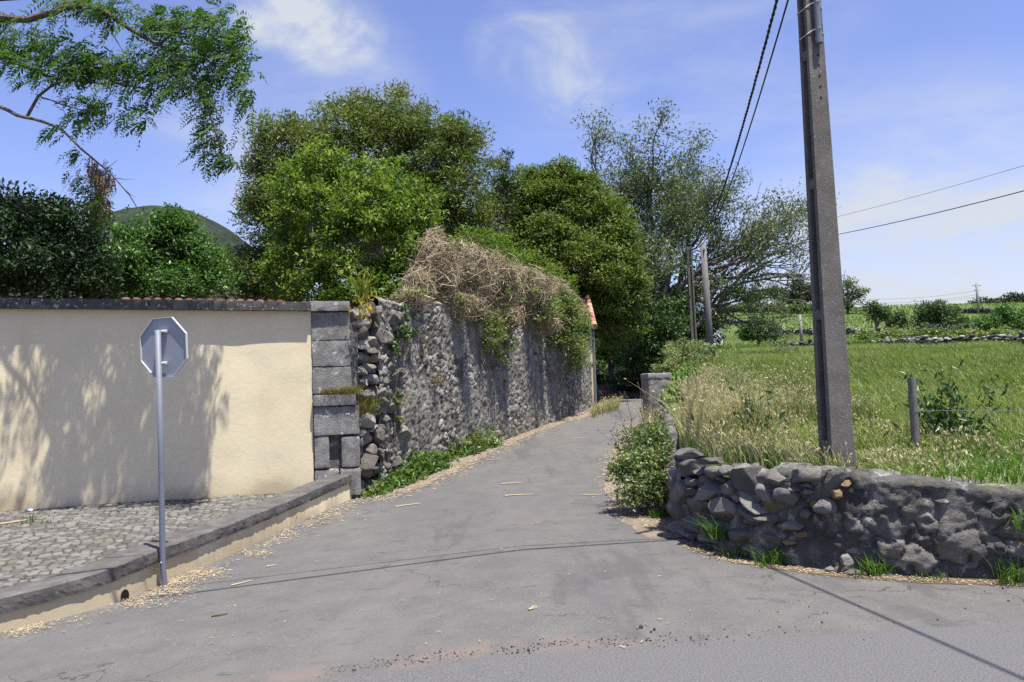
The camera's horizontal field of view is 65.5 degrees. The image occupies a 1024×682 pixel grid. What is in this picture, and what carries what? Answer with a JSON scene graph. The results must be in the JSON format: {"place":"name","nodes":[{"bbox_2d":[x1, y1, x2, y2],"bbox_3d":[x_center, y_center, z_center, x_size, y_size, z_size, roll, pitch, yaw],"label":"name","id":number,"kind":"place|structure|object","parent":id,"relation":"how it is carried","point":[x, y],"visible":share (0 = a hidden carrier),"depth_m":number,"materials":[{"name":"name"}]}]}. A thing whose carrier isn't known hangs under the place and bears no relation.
{"place":"outdoors","nodes":[
{"label":"outdoors","id":0,"kind":"place"},
{"bbox_2d":[0,492,283,588],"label":"pavement","id":1,"kind":"structure","parent":0,"point":[84,542],"depth_m":9.64,"materials":[{"name":"stone"}]},
{"bbox_2d":[0,519,26,524],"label":"stick","id":2,"kind":"object","parent":1,"relation":"on","point":[12,522],"visible":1,"depth_m":10.04,"materials":[{"name":"wood"}]},
{"bbox_2d":[19,511,44,522],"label":"cobble weed","id":3,"kind":"object","parent":1,"relation":"on","point":[31,518],"visible":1,"depth_m":10.15,"materials":[{"name":"green plant"}]},
{"bbox_2d":[1,497,262,567],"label":"joint moss","id":4,"kind":"object","parent":1,"relation":"on","point":[123,530],"visible":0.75,"depth_m":9.86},
{"bbox_2d":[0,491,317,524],"bbox_3d":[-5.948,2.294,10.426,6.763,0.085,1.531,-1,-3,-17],"label":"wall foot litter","id":5,"kind":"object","parent":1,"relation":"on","point":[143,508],"depth_m":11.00,"materials":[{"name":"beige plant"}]},
{"bbox_2d":[0,205,303,301],"bbox_3d":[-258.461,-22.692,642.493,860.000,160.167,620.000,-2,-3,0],"label":"hill","id":6,"kind":"structure","parent":0,"point":[223,234],"depth_m":555.34,"materials":[{"name":"plant"}]},
{"bbox_2d":[0,397,1023,681],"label":"road","id":7,"kind":"structure","parent":0,"point":[360,585],"depth_m":5.99,"materials":[{"name":"asphalt"}]},
{"bbox_2d":[0,298,313,511],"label":"garden wall","id":8,"kind":"structure","parent":7,"relation":"on","point":[78,412],"depth_m":11.50,"materials":[{"name":"paint"}]},
{"bbox_2d":[140,317,187,586],"bbox_3d":[-3.492,1.117,7.923,0.601,2.713,0.138,-3,-3,21],"label":"road sign","id":9,"kind":"object","parent":7,"relation":"on","point":[163,346],"visible":0.93,"depth_m":7.95,"materials":[{"name":"metal"}]},
{"bbox_2d":[0,474,351,632],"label":"kerb parapet","id":10,"kind":"structure","parent":7,"relation":"on","point":[122,575],"depth_m":7.97,"materials":[{"name":"stone"}]},
{"bbox_2d":[231,580,251,585],"bbox_3d":[-2.584,2.311,7.614,0.202,0.023,0.030,0,-4,-37],"label":"stick","id":11,"kind":"object","parent":7,"relation":"on","point":[240,583],"visible":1,"depth_m":7.60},
{"bbox_2d":[309,301,360,497],"bbox_3d":[-2.790,0.993,12.490,0.740,3.200,0.672,-1,-3,-17],"label":"corner quoin","id":12,"kind":"object","parent":7,"relation":"on","point":[336,434],"visible":0.8,"depth_m":12.25,"materials":[{"name":"stone"}]},
{"bbox_2d":[316,382,386,417],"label":"moss tuft","id":13,"kind":"object","parent":12,"relation":"on","point":[365,402],"visible":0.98,"depth_m":12.35,"materials":[{"name":"plant"}]},
{"bbox_2d":[395,503,419,506],"bbox_3d":[-1.488,2.342,11.379,0.362,0.038,0.031,-1,-3,-18],"label":"stick","id":14,"kind":"object","parent":7,"relation":"on","point":[406,504],"visible":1,"depth_m":11.37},
{"bbox_2d":[153,516,690,646],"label":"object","id":15,"kind":"object","parent":7,"relation":"on","point":[491,599],"visible":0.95,"depth_m":5.98,"materials":[{"name":"paper"}]},
{"bbox_2d":[348,296,592,491],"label":"rubble wall","id":16,"kind":"structure","parent":7,"relation":"on","point":[464,396],"depth_m":15.32,"materials":[{"name":"stone"}]},
{"bbox_2d":[337,270,381,324],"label":"strap leaf plant","id":17,"kind":"object","parent":16,"relation":"attached to","point":[361,295],"visible":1,"depth_m":12.46,"materials":[{"name":"plant"}]},
{"bbox_2d":[389,372,405,437],"bbox_3d":[-1.988,1.068,13.396,0.445,1.132,0.301,-1,-3,-22],"label":"ivy patch","id":18,"kind":"object","parent":16,"relation":"attached to","point":[399,416],"visible":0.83,"depth_m":13.39,"materials":[{"name":"green plant"}]},
{"bbox_2d":[386,303,420,358],"bbox_3d":[-1.912,-0.177,13.660,0.416,0.965,0.932,-3,-3,22],"label":"ivy patch","id":19,"kind":"object","parent":16,"relation":"attached to","point":[409,332],"visible":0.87,"depth_m":13.61,"materials":[{"name":"green plant"}]},
{"bbox_2d":[419,338,508,401],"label":"trailing plant","id":20,"kind":"object","parent":16,"relation":"attached to","point":[438,378],"visible":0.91,"depth_m":14.79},
{"bbox_2d":[396,204,579,295],"bbox_3d":[-0.727,-2.118,20.060,2.266,2.012,8.143,-3,-3,27],"label":"leafy scrub","id":21,"kind":"object","parent":16,"relation":"on","point":[486,239],"visible":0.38,"depth_m":21.13,"materials":[{"name":"green plant"}]},
{"bbox_2d":[386,222,590,340],"bbox_3d":[-0.211,-1.105,19.181,2.195,2.288,10.996,-3,-3,20],"label":"dead thicket","id":22,"kind":"object","parent":16,"relation":"on","point":[472,276],"visible":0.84,"depth_m":16.42,"materials":[{"name":"brown plant"}]},
{"bbox_2d":[473,304,520,370],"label":"climbing vine","id":23,"kind":"object","parent":16,"relation":"attached to","point":[489,320],"visible":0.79,"depth_m":17.27,"materials":[{"name":"green plant"}]},
{"bbox_2d":[516,288,595,381],"bbox_3d":[1.444,-0.154,21.797,1.645,2.542,5.106,-3,-3,28],"label":"climbing vine","id":24,"kind":"object","parent":16,"relation":"attached to","point":[579,345],"visible":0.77,"depth_m":21.55,"materials":[{"name":"green plant"}]},
{"bbox_2d":[572,293,592,335],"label":"climbing vine","id":25,"kind":"object","parent":16,"relation":"attached to","point":[588,320],"visible":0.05,"depth_m":24.16,"materials":[{"name":"green plant"}]},
{"bbox_2d":[373,412,591,497],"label":"verge","id":26,"kind":"structure","parent":7,"relation":"on","point":[431,477],"depth_m":15.45,"materials":[{"name":"beige soil"}]},
{"bbox_2d":[360,467,426,497],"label":"weed clump","id":27,"kind":"object","parent":26,"relation":"on","point":[376,488],"visible":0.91,"depth_m":12.75,"materials":[{"name":"green plant"}]},
{"bbox_2d":[388,448,455,485],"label":"weed clump","id":28,"kind":"object","parent":26,"relation":"on","point":[437,463],"visible":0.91,"depth_m":13.79,"materials":[{"name":"green plant"}]},
{"bbox_2d":[442,436,484,461],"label":"weed clump","id":29,"kind":"object","parent":26,"relation":"on","point":[458,452],"visible":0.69,"depth_m":15.62,"materials":[{"name":"green plant"}]},
{"bbox_2d":[460,425,506,454],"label":"weed clump","id":30,"kind":"object","parent":26,"relation":"on","point":[484,442],"visible":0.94,"depth_m":16.53,"materials":[{"name":"green plant"}]},
{"bbox_2d":[3,411,1016,636],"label":"straw litter","id":31,"kind":"object","parent":7,"relation":"on","point":[177,580],"visible":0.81,"depth_m":8.11,"materials":[{"name":"plant"}]},
{"bbox_2d":[505,494,531,495],"bbox_3d":[0.095,2.214,11.453,0.405,0.026,0.039,-2,-3,0],"label":"stick","id":32,"kind":"object","parent":7,"relation":"on","point":[517,494],"visible":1,"depth_m":11.45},
{"bbox_2d":[594,330,626,383],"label":"shade tree","id":33,"kind":"object","parent":7,"relation":"on","point":[607,359],"visible":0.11,"depth_m":39.84,"materials":[{"name":"green plant"}]},
{"bbox_2d":[598,384,641,397],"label":"leaf bank","id":34,"kind":"structure","parent":7,"relation":"on","point":[603,392],"depth_m":34.29,"materials":[{"name":"plant"}]},
{"bbox_2d":[600,291,691,397],"bbox_3d":[5.779,0.214,33.882,3.939,4.767,4.430,-2,-3,0],"label":"shade tree","id":35,"kind":"object","parent":34,"relation":"on","point":[661,324],"visible":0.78,"depth_m":33.27,"materials":[{"name":"green plant"}]},
{"bbox_2d":[604,435,683,538],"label":"verge","id":36,"kind":"structure","parent":7,"relation":"on","point":[644,529],"depth_m":9.38,"materials":[{"name":"beige soil"}]},
{"bbox_2d":[616,401,666,506],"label":"verge grass","id":37,"kind":"structure","parent":36,"relation":"on","point":[650,418],"depth_m":14.33,"materials":[{"name":"plant"}]},
{"bbox_2d":[602,418,681,511],"bbox_3d":[1.672,1.577,10.307,1.024,1.097,2.052,-2,-3,7],"label":"bramble bush","id":38,"kind":"object","parent":36,"relation":"on","point":[642,466],"visible":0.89,"depth_m":9.74,"materials":[{"name":"green plant"}]},
{"bbox_2d":[598,369,673,456],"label":"dry stalks","id":39,"kind":"object","parent":38,"relation":"on","point":[617,409],"visible":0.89,"depth_m":10.21,"materials":[{"name":"beige plant"}]},
{"bbox_2d":[648,506,671,518],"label":"grass tuft","id":40,"kind":"object","parent":36,"relation":"on","point":[656,515],"visible":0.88,"depth_m":9.40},
{"bbox_2d":[640,373,671,419],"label":"gate pier","id":41,"kind":"structure","parent":7,"relation":"on","point":[658,383],"depth_m":16.62,"materials":[{"name":"concrete"}]},
{"bbox_2d":[318,587,1021,676],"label":"gravel","id":42,"kind":"structure","parent":7,"relation":"on","point":[640,627],"depth_m":5.00,"materials":[{"name":"gravel"}]},
{"bbox_2d":[683,246,697,354],"bbox_3d":[7.807,-1.604,34.719,0.500,5.066,0.192,-2,-3,0],"label":"concrete pole","id":43,"kind":"object","parent":7,"relation":"on","point":[692,310],"visible":0.68,"depth_m":34.68,"materials":[{"name":"concrete"}]},
{"bbox_2d":[688,0,778,250],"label":"twisted cable","id":44,"kind":"object","parent":43,"relation":"attached to","point":[761,56],"visible":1,"depth_m":11.86,"materials":[{"name":"black rubber"}]},
{"bbox_2d":[654,407,1023,580],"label":"stone wall","id":45,"kind":"structure","parent":7,"relation":"on","point":[824,516],"depth_m":6.63,"materials":[{"name":"stone"}]},
{"bbox_2d":[682,513,733,539],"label":"grass tuft","id":46,"kind":"object","parent":45,"relation":"attached to","point":[716,535],"visible":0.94,"depth_m":7.44,"materials":[{"name":"plant"}]},
{"bbox_2d":[1003,505,1023,530],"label":"grass tuft","id":47,"kind":"object","parent":45,"relation":"attached to","point":[1016,522],"visible":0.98,"depth_m":6.07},
{"bbox_2d":[678,542,1023,585],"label":"verge","id":48,"kind":"structure","parent":7,"relation":"on","point":[914,579],"depth_m":6.48,"materials":[{"name":"gravel"}]},
{"bbox_2d":[715,540,744,558],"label":"grass tuft","id":49,"kind":"object","parent":48,"relation":"on","point":[735,554],"visible":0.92,"depth_m":7.24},
{"bbox_2d":[743,545,801,567],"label":"grass tuft","id":50,"kind":"object","parent":48,"relation":"on","point":[773,560],"visible":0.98,"depth_m":6.89,"materials":[{"name":"plant"}]},
{"bbox_2d":[824,566,834,571],"bbox_3d":[2.635,1.893,6.599,0.079,0.058,0.070,0,-4,-37],"label":"fallen stone","id":51,"kind":"object","parent":48,"relation":"on","point":[829,569],"visible":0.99,"depth_m":6.58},
{"bbox_2d":[833,566,840,572],"bbox_3d":[2.684,1.888,6.566,0.055,0.058,0.051,0,-3,-24],"label":"fallen stone","id":52,"kind":"object","parent":48,"relation":"on","point":[837,569],"visible":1,"depth_m":6.56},
{"bbox_2d":[842,569,860,574],"bbox_3d":[2.777,1.885,6.509,0.157,0.058,0.130,-2,-3,0],"label":"fallen stone","id":53,"kind":"object","parent":48,"relation":"on","point":[849,572],"visible":0.93,"depth_m":6.47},
{"bbox_2d":[840,554,853,565],"bbox_3d":[2.747,1.801,6.546,0.112,0.102,0.082,-2,-3,0],"label":"fallen stone","id":54,"kind":"object","parent":53,"relation":"on","point":[846,559],"visible":0.98,"depth_m":6.52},
{"bbox_2d":[851,552,908,578],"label":"grass tuft","id":55,"kind":"object","parent":48,"relation":"on","point":[871,571],"visible":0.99,"depth_m":6.42,"materials":[{"name":"plant"}]},
{"bbox_2d":[916,571,948,580],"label":"grass tuft","id":56,"kind":"object","parent":48,"relation":"on","point":[941,577],"visible":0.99,"depth_m":6.24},
{"bbox_2d":[983,555,1023,586],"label":"grass tuft","id":57,"kind":"object","parent":48,"relation":"on","point":[1014,576],"visible":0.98,"depth_m":6.05,"materials":[{"name":"plant"}]},
{"bbox_2d":[0,0,1023,310],"label":"sky","id":58,"kind":"structure","parent":0,"point":[925,96],"materials":[{"name":"blue"}]},
{"bbox_2d":[590,394,622,418],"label":"verge grass","id":59,"kind":"structure","parent":0,"point":[604,405],"depth_m":23.84,"materials":[{"name":"plant"}]},
{"bbox_2d":[596,302,1023,489],"bbox_3d":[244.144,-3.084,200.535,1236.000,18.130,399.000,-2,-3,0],"label":"field","id":60,"kind":"structure","parent":0,"point":[667,398],"depth_m":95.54,"materials":[{"name":"plant"}]},
{"bbox_2d":[666,362,698,400],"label":"leafy weed","id":61,"kind":"object","parent":60,"relation":"on","point":[676,373],"visible":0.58,"depth_m":14.50,"materials":[{"name":"green plant"}]},
{"bbox_2d":[649,336,724,375],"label":"hedge weeds","id":62,"kind":"object","parent":60,"relation":"on","point":[676,358],"visible":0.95,"depth_m":21.90,"materials":[{"name":"green plant"}]},
{"bbox_2d":[700,242,713,350],"bbox_3d":[7.649,-1.240,31.095,0.387,5.269,0.360,-2,-3,0],"label":"wooden pole","id":63,"kind":"object","parent":60,"relation":"on","point":[707,310],"visible":0.75,"depth_m":31.02,"materials":[{"name":"grey wood"}]},
{"bbox_2d":[570,96,848,380],"bbox_3d":[8.776,-4.444,35.642,10.650,13.510,11.731,-4,-3,30],"label":"sparse tree","id":64,"kind":"object","parent":60,"relation":"on","point":[675,199],"visible":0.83,"depth_m":35.31,"materials":[{"name":"green plant"}]},
{"bbox_2d":[703,319,722,344],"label":"white house","id":65,"kind":"structure","parent":60,"relation":"on","point":[717,331],"depth_m":72.10,"materials":[{"name":"paint"}]},
{"bbox_2d":[722,318,744,325],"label":"field wall","id":66,"kind":"structure","parent":60,"relation":"on","point":[734,320],"depth_m":139.26,"materials":[{"name":"stone"}]},
{"bbox_2d":[691,375,806,435],"bbox_3d":[2.606,1.052,8.915,1.310,1.359,0.920,0,-4,-33],"label":"dock plant","id":67,"kind":"object","parent":60,"relation":"on","point":[782,414],"visible":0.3,"depth_m":8.93,"materials":[{"name":"green plant"}]},
{"bbox_2d":[734,316,781,344],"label":"field bush","id":68,"kind":"object","parent":60,"relation":"on","point":[747,335],"visible":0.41,"depth_m":71.77,"materials":[{"name":"green plant"}]},
{"bbox_2d":[714,282,811,312],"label":"woods","id":69,"kind":"object","parent":60,"relation":"on","point":[775,290],"visible":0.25,"depth_m":172.73,"materials":[{"name":"plant"}]},
{"bbox_2d":[735,302,811,314],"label":"scrub","id":70,"kind":"object","parent":60,"relation":"on","point":[806,309],"visible":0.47,"depth_m":156.07,"materials":[{"name":"green plant"}]},
{"bbox_2d":[778,278,811,313],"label":"pine tree","id":71,"kind":"object","parent":60,"relation":"on","point":[797,297],"visible":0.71,"depth_m":165.02,"materials":[{"name":"green plant"}]},
{"bbox_2d":[795,315,803,341],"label":"power pole","id":72,"kind":"object","parent":60,"relation":"on","point":[800,329],"visible":0.79,"depth_m":75.02,"materials":[{"name":"concrete"}]},
{"bbox_2d":[789,339,813,346],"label":"field wall","id":73,"kind":"structure","parent":60,"relation":"on","point":[809,342],"depth_m":65.17,"materials":[{"name":"stone"}]},
{"bbox_2d":[623,360,1023,480],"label":"tall grass","id":74,"kind":"structure","parent":60,"relation":"on","point":[693,398],"depth_m":8.86,"materials":[{"name":"plant"}]},
{"bbox_2d":[797,0,855,467],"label":"utility pole","id":75,"kind":"object","parent":60,"relation":"on","point":[834,409],"visible":0.98,"depth_m":7.35,"materials":[{"name":"concrete"}]},
{"bbox_2d":[691,0,788,248],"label":"phone cable","id":76,"kind":"object","parent":75,"relation":"attached to","point":[756,105],"visible":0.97,"depth_m":11.47,"materials":[{"name":"black rubber"}]},
{"bbox_2d":[780,327,885,336],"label":"field wall","id":77,"kind":"structure","parent":60,"relation":"on","point":[848,330],"depth_m":108.64,"materials":[{"name":"stone"}]},
{"bbox_2d":[663,339,1023,455],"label":"meadow grass","id":78,"kind":"structure","parent":60,"relation":"on","point":[879,366],"depth_m":15.06,"materials":[{"name":"plant"}]},
{"bbox_2d":[676,419,1023,483],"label":"verge grass","id":79,"kind":"structure","parent":60,"relation":"on","point":[991,469],"depth_m":7.46,"materials":[{"name":"plant"}]},
{"bbox_2d":[842,275,870,313],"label":"eucalyptus tree","id":80,"kind":"object","parent":60,"relation":"on","point":[849,294],"visible":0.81,"depth_m":159.96,"materials":[{"name":"green plant"}]},
{"bbox_2d":[856,299,895,328],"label":"stemmed tree","id":81,"kind":"object","parent":60,"relation":"on","point":[876,313],"visible":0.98,"depth_m":104.93,"materials":[{"name":"green plant"}]},
{"bbox_2d":[883,307,915,329],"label":"round bush","id":82,"kind":"object","parent":60,"relation":"on","point":[900,319],"visible":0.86,"depth_m":107.49,"materials":[{"name":"green plant"}]},
{"bbox_2d":[847,337,973,345],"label":"scrub","id":83,"kind":"object","parent":60,"relation":"on","point":[863,342],"visible":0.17,"depth_m":55.85,"materials":[{"name":"green plant"}]},
{"bbox_2d":[907,377,946,449],"bbox_3d":[5.724,1.095,8.544,3.237,1.497,0.098,-1,-3,-11],"label":"wire fence","id":84,"kind":"object","parent":60,"relation":"on","point":[914,417],"visible":0.56,"depth_m":8.24,"materials":[{"name":"grey wood"}]},
{"bbox_2d":[849,325,1023,339],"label":"scrub","id":85,"kind":"object","parent":60,"relation":"on","point":[901,333],"visible":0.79,"depth_m":74.92,"materials":[{"name":"green plant"}]},
{"bbox_2d":[907,322,972,333],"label":"scrub","id":86,"kind":"object","parent":60,"relation":"on","point":[944,327],"visible":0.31,"depth_m":103.70,"materials":[{"name":"plant"}]},
{"bbox_2d":[908,298,973,327],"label":"bush","id":87,"kind":"object","parent":60,"relation":"on","point":[936,312],"visible":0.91,"depth_m":111.41,"materials":[{"name":"green plant"}]},
{"bbox_2d":[870,331,1023,345],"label":"field wall","id":88,"kind":"structure","parent":60,"relation":"on","point":[945,339],"depth_m":47.60,"materials":[{"name":"stone"}]},
{"bbox_2d":[882,360,1018,441],"bbox_3d":[4.864,0.860,8.608,1.738,1.326,0.955,-2,-3,0],"label":"dock plant","id":89,"kind":"object","parent":60,"relation":"on","point":[939,417],"visible":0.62,"depth_m":8.56,"materials":[{"name":"green plant"}]},
{"bbox_2d":[972,283,980,313],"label":"power pole","id":90,"kind":"object","parent":60,"relation":"on","point":[976,285],"visible":0.86,"depth_m":150.33,"materials":[{"name":"concrete"}]},
{"bbox_2d":[960,307,994,313],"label":"field wall","id":91,"kind":"structure","parent":60,"relation":"on","point":[974,311],"depth_m":150.92,"materials":[{"name":"stone"}]},
{"bbox_2d":[967,302,1023,332],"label":"hillside thicket","id":92,"kind":"object","parent":60,"relation":"on","point":[1002,315],"visible":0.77,"depth_m":91.55,"materials":[{"name":"green plant"}]},
{"bbox_2d":[967,291,1023,303],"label":"pine woods","id":93,"kind":"object","parent":60,"relation":"on","point":[1012,297],"visible":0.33,"depth_m":189.70,"materials":[{"name":"plant"}]},
{"bbox_2d":[791,190,1023,242],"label":"field cable","id":94,"kind":"object","parent":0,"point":[940,211],"visible":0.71,"depth_m":28.47,"materials":[{"name":"black rubber"}]},
{"bbox_2d":[795,166,1021,226],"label":"field wire","id":95,"kind":"object","parent":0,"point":[930,192],"visible":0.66,"depth_m":47.53,"materials":[{"name":"metal"}]},
{"label":"garden ground","id":96,"kind":"structure","parent":0,"visible":0},
{"bbox_2d":[0,177,129,298],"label":"camellia tree","id":97,"kind":"object","parent":96,"relation":"on","point":[42,233],"visible":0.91,"depth_m":13.76,"materials":[{"name":"green plant"}]},
{"bbox_2d":[0,0,266,242],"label":"locust tree","id":98,"kind":"object","parent":96,"relation":"on","point":[204,47],"visible":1,"depth_m":10.53,"materials":[{"name":"green plant"}]},
{"bbox_2d":[71,202,246,299],"bbox_3d":[-7.982,-1.030,18.082,3.345,4.168,3.248,-4,-3,30],"label":"laurel tree","id":99,"kind":"object","parent":96,"relation":"on","point":[167,241],"visible":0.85,"depth_m":17.79,"materials":[{"name":"green plant"}]},
{"bbox_2d":[122,297,284,303],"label":"tiled wall","id":100,"kind":"structure","parent":96,"relation":"on","point":[147,298],"depth_m":14.51,"materials":[{"name":"tile"}]},
{"bbox_2d":[200,242,293,301],"bbox_3d":[-7.268,-0.843,22.345,3.112,4.225,2.870,-2,-3,0],"label":"pittosporum tree","id":101,"kind":"object","parent":96,"relation":"on","point":[253,288],"visible":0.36,"depth_m":21.87,"materials":[{"name":"green plant"}]},
{"bbox_2d":[252,131,450,301],"bbox_3d":[-3.233,-1.857,16.242,3.993,5.324,2.764,-2,-3,13],"label":"privet shrub","id":102,"kind":"object","parent":96,"relation":"on","point":[400,209],"visible":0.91,"depth_m":15.95,"materials":[{"name":"green plant"}]},
{"bbox_2d":[226,78,510,297],"bbox_3d":[-3.963,-3.170,22.837,7.921,8.690,4.584,-2,-3,0],"label":"silky oak","id":103,"kind":"object","parent":96,"relation":"on","point":[375,129],"visible":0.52,"depth_m":21.96,"materials":[{"name":"green plant"}]},
{"bbox_2d":[485,147,523,250],"bbox_3d":[-0.249,-2.708,27.172,1.520,7.978,1.545,-2,-3,0],"label":"slender tree","id":104,"kind":"object","parent":96,"relation":"on","point":[504,177],"visible":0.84,"depth_m":27.24,"materials":[{"name":"green plant"}]},
{"bbox_2d":[514,295,597,404],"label":"lane house","id":105,"kind":"structure","parent":96,"relation":"on","point":[586,299],"depth_m":25.79,"materials":[{"name":"paint"}]},
{"bbox_2d":[472,153,656,400],"bbox_3d":[1.885,-2.334,29.205,7.044,9.239,5.380,-2,-3,0],"label":"round tree","id":106,"kind":"object","parent":96,"relation":"on","point":[561,204],"visible":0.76,"depth_m":28.83,"materials":[{"name":"green plant"}]},
{"bbox_2d":[594,244,677,361],"bbox_3d":[5.746,-1.074,38.456,6.647,7.509,4.356,0,-4,-32],"label":"shade tree","id":107,"kind":"object","parent":96,"relation":"on","point":[630,341],"visible":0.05,"depth_m":37.86,"materials":[{"name":"green plant"}]},
{"bbox_2d":[594,213,704,383],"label":"shade tree","id":108,"kind":"object","parent":96,"relation":"on","point":[598,370],"visible":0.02,"depth_m":47.95,"materials":[{"name":"green plant"}]},
{"bbox_2d":[648,284,728,368],"bbox_3d":[8.023,-0.623,37.176,4.351,4.442,3.205,-2,-3,0],"label":"camellia shrub","id":109,"kind":"object","parent":96,"relation":"on","point":[701,333],"visible":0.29,"depth_m":36.84,"materials":[{"name":"green plant"}]}
]}

